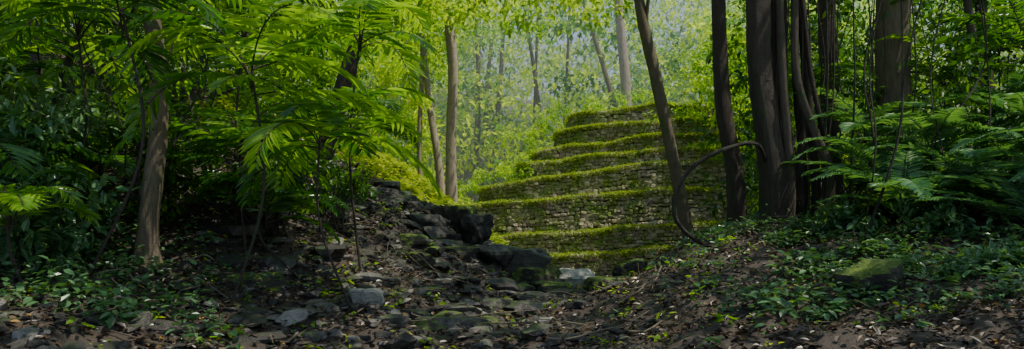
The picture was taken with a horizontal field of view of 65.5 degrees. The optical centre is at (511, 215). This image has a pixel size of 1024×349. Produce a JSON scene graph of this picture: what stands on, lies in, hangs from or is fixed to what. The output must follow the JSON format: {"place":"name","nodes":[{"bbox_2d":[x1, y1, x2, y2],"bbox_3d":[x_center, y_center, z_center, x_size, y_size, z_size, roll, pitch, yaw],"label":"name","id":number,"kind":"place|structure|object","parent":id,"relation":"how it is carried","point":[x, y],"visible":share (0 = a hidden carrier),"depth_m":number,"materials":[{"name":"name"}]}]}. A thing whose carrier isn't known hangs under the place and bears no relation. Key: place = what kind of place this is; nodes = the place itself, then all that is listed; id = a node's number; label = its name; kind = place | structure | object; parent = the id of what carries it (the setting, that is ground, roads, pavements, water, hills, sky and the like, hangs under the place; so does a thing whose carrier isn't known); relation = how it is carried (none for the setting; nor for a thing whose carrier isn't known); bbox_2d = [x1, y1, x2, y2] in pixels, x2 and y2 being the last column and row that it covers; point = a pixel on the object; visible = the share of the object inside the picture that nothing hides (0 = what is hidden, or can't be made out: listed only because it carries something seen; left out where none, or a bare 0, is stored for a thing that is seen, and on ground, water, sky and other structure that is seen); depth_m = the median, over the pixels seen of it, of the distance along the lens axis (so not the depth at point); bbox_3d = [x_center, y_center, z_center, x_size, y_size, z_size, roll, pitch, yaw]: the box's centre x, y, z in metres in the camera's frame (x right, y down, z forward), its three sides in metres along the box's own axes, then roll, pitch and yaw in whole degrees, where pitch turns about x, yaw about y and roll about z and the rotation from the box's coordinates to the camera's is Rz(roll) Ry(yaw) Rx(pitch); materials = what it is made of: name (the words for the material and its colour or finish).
{"place":"outdoors","nodes":[
{"label":"outdoors","id":0,"kind":"place"},
{"bbox_2d":[1,0,1014,249],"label":"hanging vines","id":1,"kind":"object","parent":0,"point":[873,18],"visible":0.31,"depth_m":14.10,"materials":[{"name":"brown plant"}]},
{"bbox_2d":[0,40,1023,348],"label":"ground","id":2,"kind":"structure","parent":0,"point":[828,338],"depth_m":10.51,"materials":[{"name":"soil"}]},
{"bbox_2d":[24,4,45,118],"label":"slender tree","id":3,"kind":"object","parent":2,"relation":"on","point":[33,57],"visible":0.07,"depth_m":14.92,"materials":[{"name":"brown plant"}]},
{"bbox_2d":[0,199,90,283],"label":"broadleaf shrub","id":4,"kind":"object","parent":2,"relation":"on","point":[35,229],"visible":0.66,"depth_m":9.55,"materials":[{"name":"green plant"}]},
{"bbox_2d":[0,40,100,100],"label":"palm","id":5,"kind":"object","parent":2,"relation":"on","point":[31,65],"visible":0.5,"depth_m":12.75,"materials":[{"name":"green plant"}]},
{"bbox_2d":[0,169,102,286],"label":"palm","id":6,"kind":"object","parent":2,"relation":"on","point":[13,197],"visible":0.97,"depth_m":8.89,"materials":[{"name":"green plant"}]},
{"bbox_2d":[0,125,109,193],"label":"palm","id":7,"kind":"object","parent":2,"relation":"on","point":[21,151],"visible":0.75,"depth_m":10.59,"materials":[{"name":"green plant"}]},
{"bbox_2d":[0,57,129,209],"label":"broadleaf shrub","id":8,"kind":"object","parent":2,"relation":"on","point":[93,113],"visible":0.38,"depth_m":11.46,"materials":[{"name":"green plant"}]},
{"bbox_2d":[50,23,81,119],"bbox_3d":[-6.778,-4.462,12.756,6.114,10.169,5.028,0,0,-40],"label":"slender tree","id":9,"kind":"object","parent":2,"relation":"on","point":[68,61],"visible":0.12,"depth_m":12.95,"materials":[{"name":"brown plant"}]},
{"bbox_2d":[0,104,148,275],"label":"broadleaf shrub","id":10,"kind":"object","parent":2,"relation":"on","point":[104,211],"visible":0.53,"depth_m":10.45,"materials":[{"name":"green plant"}]},
{"bbox_2d":[0,0,170,177],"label":"broadleaf shrub","id":11,"kind":"object","parent":2,"relation":"on","point":[112,81],"visible":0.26,"depth_m":12.07,"materials":[{"name":"green plant"}]},
{"bbox_2d":[0,111,186,203],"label":"palm","id":12,"kind":"object","parent":2,"relation":"on","point":[118,160],"visible":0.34,"depth_m":11.52,"materials":[{"name":"green plant"}]},
{"bbox_2d":[0,0,212,224],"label":"palm","id":13,"kind":"object","parent":2,"relation":"on","point":[55,33],"visible":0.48,"depth_m":11.04,"materials":[{"name":"green plant"}]},
{"bbox_2d":[0,0,272,281],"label":"palm","id":14,"kind":"object","parent":2,"relation":"on","point":[102,10],"visible":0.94,"depth_m":9.89,"materials":[{"name":"green plant"}]},
{"bbox_2d":[0,67,295,348],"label":"ground cover plants","id":15,"kind":"object","parent":2,"relation":"on","point":[131,303],"visible":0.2,"depth_m":9.08,"materials":[{"name":"green plant"}]},
{"bbox_2d":[131,1,168,268],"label":"rainforest tree","id":16,"kind":"object","parent":2,"relation":"on","point":[147,233],"visible":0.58,"depth_m":10.89,"materials":[{"name":"brown plant"}]},
{"bbox_2d":[95,91,259,220],"bbox_3d":[-5.411,-1.018,12.768,3.142,2.237,2.586,0,0,0],"label":"broadleaf shrub","id":17,"kind":"object","parent":2,"relation":"on","point":[171,172],"visible":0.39,"depth_m":12.43,"materials":[{"name":"green plant"}]},
{"bbox_2d":[0,0,392,169],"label":"understory foliage","id":18,"kind":"object","parent":2,"relation":"on","point":[302,81],"visible":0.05,"depth_m":19.43,"materials":[{"name":"green plant"}]},
{"bbox_2d":[107,97,346,253],"bbox_3d":[-4.152,-0.502,11.926,3.443,2.515,2.783,0,0,0],"label":"palm","id":19,"kind":"object","parent":2,"relation":"on","point":[224,136],"visible":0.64,"depth_m":11.95,"materials":[{"name":"green plant"}]},
{"bbox_2d":[212,253,252,267],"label":"boulder","id":20,"kind":"object","parent":2,"relation":"on","point":[217,257],"visible":0.66,"depth_m":11.42,"materials":[{"name":"stone"}]},
{"bbox_2d":[163,147,304,237],"bbox_3d":[-4.539,-0.415,12.749,2.160,1.580,2.072,0,0,9],"label":"palm","id":21,"kind":"object","parent":2,"relation":"on","point":[210,176],"visible":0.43,"depth_m":12.33,"materials":[{"name":"green plant"}]},
{"bbox_2d":[215,225,266,238],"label":"boulder","id":22,"kind":"object","parent":2,"relation":"on","point":[232,231],"visible":0.69,"depth_m":12.58,"materials":[{"name":"stone"}]},
{"bbox_2d":[112,0,373,224],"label":"palm","id":23,"kind":"object","parent":2,"relation":"on","point":[181,44],"visible":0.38,"depth_m":12.92,"materials":[{"name":"green plant"}]},
{"bbox_2d":[180,85,312,192],"bbox_3d":[-4.465,-1.270,13.855,2.381,1.996,1.895,0,0,-25],"label":"broadleaf shrub","id":24,"kind":"object","parent":2,"relation":"on","point":[245,111],"visible":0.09,"depth_m":13.71,"materials":[{"name":"green plant"}]},
{"bbox_2d":[226,271,287,293],"bbox_3d":[-3.423,0.977,11.115,0.710,0.386,0.859,0,0,33],"label":"boulder","id":25,"kind":"object","parent":2,"relation":"on","point":[276,284],"visible":0.44,"depth_m":10.90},
{"bbox_2d":[122,0,400,306],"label":"palm","id":26,"kind":"object","parent":2,"relation":"on","point":[254,58],"visible":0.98,"depth_m":9.72,"materials":[{"name":"green plant"}]},
{"bbox_2d":[192,176,351,277],"bbox_3d":[-3.329,0.168,12.001,2.486,1.557,1.881,0,0,27],"label":"palm","id":27,"kind":"object","parent":2,"relation":"on","point":[284,198],"visible":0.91,"depth_m":11.83,"materials":[{"name":"green plant"}]},
{"bbox_2d":[227,148,332,237],"bbox_3d":[-3.873,-0.383,12.984,1.448,1.619,1.647,0,0,29],"label":"broadleaf shrub","id":28,"kind":"object","parent":2,"relation":"on","point":[278,215],"visible":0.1,"depth_m":13.14,"materials":[{"name":"green plant"}]},
{"bbox_2d":[259,255,300,267],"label":"boulder","id":29,"kind":"object","parent":2,"relation":"on","point":[290,261],"visible":0.55,"depth_m":12.06,"materials":[{"name":"stone"}]},
{"bbox_2d":[204,74,440,307],"bbox_3d":[-2.501,-0.157,10.627,3.082,3.233,2.476,0,0,-23],"label":"palm","id":30,"kind":"object","parent":2,"relation":"on","point":[302,111],"visible":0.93,"depth_m":10.58,"materials":[{"name":"green plant"}]},
{"bbox_2d":[315,244,347,260],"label":"boulder","id":31,"kind":"object","parent":2,"relation":"on","point":[337,251],"visible":0.59,"depth_m":12.89,"materials":[{"name":"stone"}]},
{"bbox_2d":[289,153,380,236],"bbox_3d":[-3.208,-0.369,14.550,2.247,1.567,1.648,0,0,-41],"label":"broadleaf shrub","id":32,"kind":"object","parent":2,"relation":"on","point":[344,188],"visible":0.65,"depth_m":14.48,"materials":[{"name":"green plant"}]},
{"bbox_2d":[188,0,482,179],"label":"sunlit foliage","id":33,"kind":"object","parent":2,"relation":"on","point":[388,78],"visible":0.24,"depth_m":34.43,"materials":[{"name":"green plant"}]},
{"bbox_2d":[282,87,418,210],"bbox_3d":[-3.169,-1.113,15.473,2.494,2.524,2.893,0,0,0],"label":"palm","id":34,"kind":"object","parent":2,"relation":"on","point":[386,126],"visible":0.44,"depth_m":15.49,"materials":[{"name":"green plant"}]},
{"bbox_2d":[194,92,508,244],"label":"mossy slope plants","id":35,"kind":"object","parent":2,"relation":"on","point":[415,177],"visible":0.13,"depth_m":21.73,"materials":[{"name":"green plant"}]},
{"bbox_2d":[314,0,404,175],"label":"leaning tree","id":36,"kind":"object","parent":2,"relation":"on","point":[342,81],"visible":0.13,"depth_m":17.85,"materials":[{"name":"brown plant"}]},
{"bbox_2d":[284,0,439,271],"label":"palm","id":37,"kind":"object","parent":2,"relation":"on","point":[349,24],"visible":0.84,"depth_m":12.59,"materials":[{"name":"green plant"}]},
{"bbox_2d":[348,288,383,304],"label":"pale boulder","id":38,"kind":"object","parent":2,"relation":"on","point":[367,295],"visible":0.7,"depth_m":10.87,"materials":[{"name":"stone"}]},
{"bbox_2d":[373,180,400,190],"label":"boulder","id":39,"kind":"object","parent":2,"relation":"on","point":[391,184],"visible":0.57,"depth_m":18.55,"materials":[{"name":"stone"}]},
{"bbox_2d":[382,196,409,206],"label":"boulder","id":40,"kind":"object","parent":2,"relation":"on","point":[398,200],"visible":0.49,"depth_m":17.61,"materials":[{"name":"stone"}]},
{"bbox_2d":[351,0,445,176],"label":"slender tree","id":41,"kind":"object","parent":2,"relation":"on","point":[419,128],"visible":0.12,"depth_m":30.92,"materials":[{"name":"brown plant"}]},
{"bbox_2d":[399,233,429,246],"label":"boulder","id":42,"kind":"object","parent":2,"relation":"on","point":[413,240],"visible":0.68,"depth_m":15.45,"materials":[{"name":"stone"}]},
{"bbox_2d":[406,251,435,269],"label":"boulder","id":43,"kind":"object","parent":2,"relation":"on","point":[430,259],"visible":0.62,"depth_m":14.45,"materials":[{"name":"stone"}]},
{"bbox_2d":[405,214,445,226],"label":"boulder","id":44,"kind":"object","parent":2,"relation":"on","point":[429,219],"visible":0.66,"depth_m":17.14,"materials":[{"name":"stone"}]},
{"bbox_2d":[412,319,438,331],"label":"boulder","id":45,"kind":"object","parent":2,"relation":"on","point":[427,325],"visible":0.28,"depth_m":10.51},
{"bbox_2d":[416,18,444,193],"bbox_3d":[-5.492,-5.705,30.393,7.463,12.648,7.179,0,0,0],"label":"rainforest tree","id":46,"kind":"object","parent":2,"relation":"on","point":[439,174],"visible":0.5,"depth_m":30.89,"materials":[{"name":"brown plant"}]},
{"bbox_2d":[420,226,455,239],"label":"boulder","id":47,"kind":"object","parent":2,"relation":"on","point":[432,232],"visible":0.59,"depth_m":16.73,"materials":[{"name":"stone"}]},
{"bbox_2d":[442,0,457,201],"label":"rainforest tree","id":48,"kind":"object","parent":2,"relation":"on","point":[451,161],"visible":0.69,"depth_m":29.83,"materials":[{"name":"brown plant"}]},
{"bbox_2d":[431,204,476,233],"bbox_3d":[-1.368,0.125,18.017,1.083,0.759,0.828,0,0,21],"label":"boulder","id":49,"kind":"object","parent":2,"relation":"on","point":[452,213],"visible":0.45,"depth_m":17.67,"materials":[{"name":"grey stone"}]},
{"bbox_2d":[430,316,487,331],"bbox_3d":[-0.732,1.525,10.729,0.842,0.353,0.570,0,0,-31],"label":"boulder","id":50,"kind":"object","parent":2,"relation":"on","point":[467,322],"visible":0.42,"depth_m":10.54,"materials":[{"name":"stone"}]},
{"bbox_2d":[443,246,479,259],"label":"boulder","id":51,"kind":"object","parent":2,"relation":"on","point":[466,252],"visible":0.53,"depth_m":16.13,"materials":[{"name":"grey stone"}]},
{"bbox_2d":[459,213,493,244],"bbox_3d":[-0.845,0.347,17.933,0.866,0.830,0.987,0,0,-31],"label":"boulder","id":52,"kind":"object","parent":2,"relation":"on","point":[474,229],"visible":0.8,"depth_m":17.56,"materials":[{"name":"stone"}]},
{"bbox_2d":[467,244,513,264],"bbox_3d":[-0.460,0.870,17.483,1.175,0.491,0.721,0,0,-32],"label":"boulder","id":53,"kind":"object","parent":2,"relation":"on","point":[500,254],"visible":0.73,"depth_m":17.27,"materials":[{"name":"stone"}]},
{"bbox_2d":[480,298,510,313],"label":"boulder","id":54,"kind":"object","parent":2,"relation":"on","point":[496,304],"visible":0.56,"depth_m":12.42,"materials":[{"name":"stone"}]},
{"bbox_2d":[360,0,637,59],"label":"overhanging branches","id":55,"kind":"object","parent":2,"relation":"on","point":[429,7],"visible":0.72,"depth_m":21.15,"materials":[{"name":"green plant"}]},
{"bbox_2d":[0,140,999,348],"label":"rubble stones","id":56,"kind":"object","parent":2,"relation":"on","point":[300,315],"visible":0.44,"depth_m":10.40,"materials":[{"name":"stone"}]},
{"bbox_2d":[7,144,993,348],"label":"seedlings","id":57,"kind":"object","parent":2,"relation":"on","point":[719,318],"visible":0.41,"depth_m":10.35,"materials":[{"name":"green plant"}]},
{"bbox_2d":[485,277,518,291],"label":"boulder","id":58,"kind":"object","parent":2,"relation":"on","point":[501,283],"visible":0.59,"depth_m":15.05,"materials":[{"name":"stone"}]},
{"bbox_2d":[0,112,1011,348],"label":"fallen twigs","id":59,"kind":"object","parent":2,"relation":"on","point":[504,312],"visible":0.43,"depth_m":11.19,"materials":[{"name":"brown plant"}]},
{"bbox_2d":[406,0,617,198],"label":"distant tree trunks","id":60,"kind":"object","parent":2,"relation":"on","point":[536,99],"visible":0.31,"depth_m":56.52,"materials":[{"name":"brown plant"}]},
{"bbox_2d":[503,300,544,316],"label":"boulder","id":61,"kind":"object","parent":2,"relation":"on","point":[518,305],"visible":0.49,"depth_m":12.45,"materials":[{"name":"stone"}]},
{"bbox_2d":[502,247,552,276],"bbox_3d":[0.023,1.095,17.943,1.781,0.778,1.102,0,0,0],"label":"boulder","id":62,"kind":"object","parent":2,"relation":"on","point":[537,257],"visible":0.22,"depth_m":17.60,"materials":[{"name":"stone"}]},
{"bbox_2d":[36,0,1023,203],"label":"distant forest","id":63,"kind":"object","parent":2,"relation":"on","point":[551,65],"visible":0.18,"depth_m":55.21,"materials":[{"name":"green plant"}]},
{"bbox_2d":[512,291,554,300],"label":"boulder","id":64,"kind":"object","parent":2,"relation":"on","point":[530,294],"visible":0.37,"depth_m":14.19,"materials":[{"name":"stone"}]},
{"bbox_2d":[511,266,561,282],"bbox_3d":[0.593,1.450,17.569,1.304,0.668,0.684,0,0,-34],"label":"boulder","id":65,"kind":"object","parent":2,"relation":"on","point":[529,274],"visible":0.55,"depth_m":17.27,"materials":[{"name":"stone"}]},
{"bbox_2d":[529,280,572,291],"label":"boulder","id":66,"kind":"object","parent":2,"relation":"on","point":[541,286],"visible":0.46,"depth_m":16.57,"materials":[{"name":"green stone"}]},
{"bbox_2d":[557,268,594,283],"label":"pale boulder","id":67,"kind":"object","parent":2,"relation":"on","point":[578,276],"visible":0.56,"depth_m":18.52,"materials":[{"name":"stone"}]},
{"bbox_2d":[582,275,630,291],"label":"mossy boulder","id":68,"kind":"object","parent":2,"relation":"on","point":[588,285],"visible":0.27,"depth_m":14.93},
{"bbox_2d":[614,0,631,105],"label":"rainforest tree","id":69,"kind":"object","parent":2,"relation":"on","point":[625,80],"visible":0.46,"depth_m":43.79,"materials":[{"name":"brown plant"}]},
{"bbox_2d":[612,258,648,275],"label":"mossy boulder","id":70,"kind":"object","parent":2,"relation":"on","point":[625,268],"visible":0.53,"depth_m":15.88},
{"bbox_2d":[462,99,856,276],"bbox_3d":[5.560,-1.033,36.775,17.509,8.865,12.450,0,0,0],"label":"stepped stone pyramid","id":71,"kind":"object","parent":2,"relation":"on","point":[594,195],"visible":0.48,"depth_m":33.08,"materials":[{"name":"green stone"}]},
{"bbox_2d":[423,88,671,204],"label":"flank shrubs","id":72,"kind":"object","parent":71,"relation":"on","point":[504,169],"visible":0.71,"depth_m":36.26,"materials":[{"name":"green plant"}]},
{"bbox_2d":[634,0,696,241],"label":"leaning tree","id":73,"kind":"object","parent":2,"relation":"on","point":[662,109],"visible":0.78,"depth_m":21.87,"materials":[{"name":"brown plant"}]},
{"bbox_2d":[711,0,747,228],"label":"rainforest tree","id":74,"kind":"object","parent":2,"relation":"on","point":[736,194],"visible":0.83,"depth_m":16.86,"materials":[{"name":"brown plant"}]},
{"bbox_2d":[642,11,857,210],"bbox_3d":[9.907,-3.673,33.032,8.556,8.795,8.442,0,0,0],"label":"sunlit foliage","id":75,"kind":"object","parent":2,"relation":"on","point":[703,86],"visible":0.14,"depth_m":32.34,"materials":[{"name":"green plant"}]},
{"bbox_2d":[745,0,835,231],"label":"strangler fig tree","id":76,"kind":"object","parent":2,"relation":"on","point":[782,186],"visible":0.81,"depth_m":14.80,"materials":[{"name":"brown plant"}]},
{"bbox_2d":[728,43,877,104],"bbox_3d":[6.250,-1.800,17.530,3.279,3.926,3.429,0,0,19],"label":"palm","id":77,"kind":"object","parent":2,"relation":"on","point":[847,69],"visible":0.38,"depth_m":17.24,"materials":[{"name":"green plant"}]},
{"bbox_2d":[608,183,1023,348],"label":"ground cover plants","id":78,"kind":"object","parent":2,"relation":"on","point":[911,257],"visible":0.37,"depth_m":10.21,"materials":[{"name":"green plant"}]},
{"bbox_2d":[818,0,844,203],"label":"rainforest tree","id":79,"kind":"object","parent":2,"relation":"on","point":[837,129],"visible":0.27,"depth_m":18.82,"materials":[{"name":"brown plant"}]},
{"bbox_2d":[796,200,881,239],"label":"broadleaf shrub","id":80,"kind":"object","parent":2,"relation":"on","point":[820,222],"visible":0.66,"depth_m":12.81,"materials":[{"name":"green plant"}]},
{"bbox_2d":[685,0,1023,217],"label":"understory foliage","id":81,"kind":"object","parent":2,"relation":"on","point":[860,101],"visible":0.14,"depth_m":21.52,"materials":[{"name":"green plant"}]},
{"bbox_2d":[812,179,917,227],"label":"broadleaf shrub","id":82,"kind":"object","parent":2,"relation":"on","point":[861,206],"visible":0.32,"depth_m":13.48,"materials":[{"name":"green plant"}]},
{"bbox_2d":[788,87,949,200],"bbox_3d":[6.827,-1.251,15.431,3.032,2.396,3.319,0,0,22],"label":"tree fern","id":83,"kind":"object","parent":2,"relation":"on","point":[839,109],"visible":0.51,"depth_m":15.18,"materials":[{"name":"green plant"}]},
{"bbox_2d":[834,258,903,295],"bbox_3d":[4.256,0.741,9.476,0.738,0.467,0.586,0,0,33],"label":"mossy boulder","id":84,"kind":"object","parent":2,"relation":"on","point":[880,272],"visible":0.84,"depth_m":9.28,"materials":[{"name":"green stone"}]},
{"bbox_2d":[780,133,980,197],"bbox_3d":[6.346,-0.623,13.630,3.340,1.504,3.030,0,0,-15],"label":"tree fern","id":85,"kind":"object","parent":2,"relation":"on","point":[861,156],"visible":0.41,"depth_m":13.62,"materials":[{"name":"green plant"}]},
{"bbox_2d":[874,0,917,170],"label":"rainforest tree","id":86,"kind":"object","parent":2,"relation":"on","point":[892,25],"visible":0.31,"depth_m":17.70,"materials":[{"name":"brown plant"}]},
{"bbox_2d":[800,149,1022,217],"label":"tree fern","id":87,"kind":"object","parent":2,"relation":"on","point":[897,182],"visible":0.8,"depth_m":12.36,"materials":[{"name":"green plant"}]},
{"bbox_2d":[873,193,978,243],"bbox_3d":[6.197,0.090,11.619,1.575,0.834,1.515,0,0,0],"label":"broadleaf shrub","id":88,"kind":"object","parent":2,"relation":"on","point":[947,215],"visible":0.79,"depth_m":11.47,"materials":[{"name":"green plant"}]},
{"bbox_2d":[830,107,1022,211],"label":"tree fern","id":89,"kind":"object","parent":2,"relation":"on","point":[949,140],"visible":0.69,"depth_m":13.58,"materials":[{"name":"green plant"}]},
{"bbox_2d":[860,32,1022,176],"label":"palm","id":90,"kind":"object","parent":2,"relation":"on","point":[935,75],"visible":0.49,"depth_m":17.39,"materials":[{"name":"green plant"}]},
{"bbox_2d":[863,142,1023,216],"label":"tree fern","id":91,"kind":"object","parent":2,"relation":"on","point":[968,153],"visible":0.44,"depth_m":12.26,"materials":[{"name":"green plant"}]},
{"bbox_2d":[883,164,1023,218],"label":"tree fern","id":92,"kind":"object","parent":2,"relation":"on","point":[1009,190],"visible":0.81,"depth_m":11.42,"materials":[{"name":"green plant"}]},
{"bbox_2d":[884,30,1023,196],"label":"broadleaf shrub","id":93,"kind":"object","parent":2,"relation":"on","point":[966,69],"visible":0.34,"depth_m":14.40,"materials":[{"name":"green plant"}]},
{"bbox_2d":[884,119,1023,160],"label":"tree fern","id":94,"kind":"object","parent":2,"relation":"on","point":[1008,144],"visible":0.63,"depth_m":13.12,"materials":[{"name":"green plant"}]},
{"bbox_2d":[909,0,1023,181],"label":"palm","id":95,"kind":"object","parent":2,"relation":"on","point":[1007,29],"visible":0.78,"depth_m":15.54,"materials":[{"name":"green plant"}]},
{"bbox_2d":[920,91,1023,133],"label":"tree fern","id":96,"kind":"object","parent":2,"relation":"on","point":[1002,99],"visible":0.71,"depth_m":14.13,"materials":[{"name":"green plant"}]},
{"bbox_2d":[920,12,1023,125],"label":"palm","id":97,"kind":"object","parent":2,"relation":"on","point":[963,28],"visible":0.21,"depth_m":17.98,"materials":[{"name":"green plant"}]},
{"bbox_2d":[920,70,1023,162],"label":"tree fern","id":98,"kind":"object","parent":2,"relation":"on","point":[1016,85],"visible":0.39,"depth_m":15.23,"materials":[{"name":"green plant"}]},
{"bbox_2d":[963,0,991,161],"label":"slender tree","id":99,"kind":"object","parent":2,"relation":"on","point":[969,10],"visible":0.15,"depth_m":16.93,"materials":[{"name":"brown plant"}]},
{"bbox_2d":[936,148,1023,216],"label":"tree fern","id":100,"kind":"object","parent":2,"relation":"on","point":[1018,155],"visible":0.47,"depth_m":12.34,"materials":[{"name":"green plant"}]},
{"bbox_2d":[937,239,1023,277],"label":"broadleaf shrub","id":101,"kind":"object","parent":2,"relation":"on","point":[1002,254],"visible":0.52,"depth_m":9.43,"materials":[{"name":"green plant"}]},
{"bbox_2d":[974,0,996,123],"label":"slender tree","id":102,"kind":"object","parent":2,"relation":"on","point":[985,77],"visible":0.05,"depth_m":19.90,"materials":[{"name":"brown plant"}]},
{"bbox_2d":[965,125,1023,147],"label":"tree fern","id":103,"kind":"object","parent":2,"relation":"on","point":[981,143],"visible":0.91,"depth_m":12.36,"materials":[{"name":"green plant"}]},
{"bbox_2d":[976,162,1023,181],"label":"tree fern","id":104,"kind":"object","parent":2,"relation":"on","point":[1009,166],"visible":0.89,"depth_m":11.41,"materials":[{"name":"green plant"}]},
{"bbox_2d":[72,0,1020,99],"label":"sky","id":105,"kind":"structure","parent":0,"point":[561,42],"materials":[{"name":"white"}]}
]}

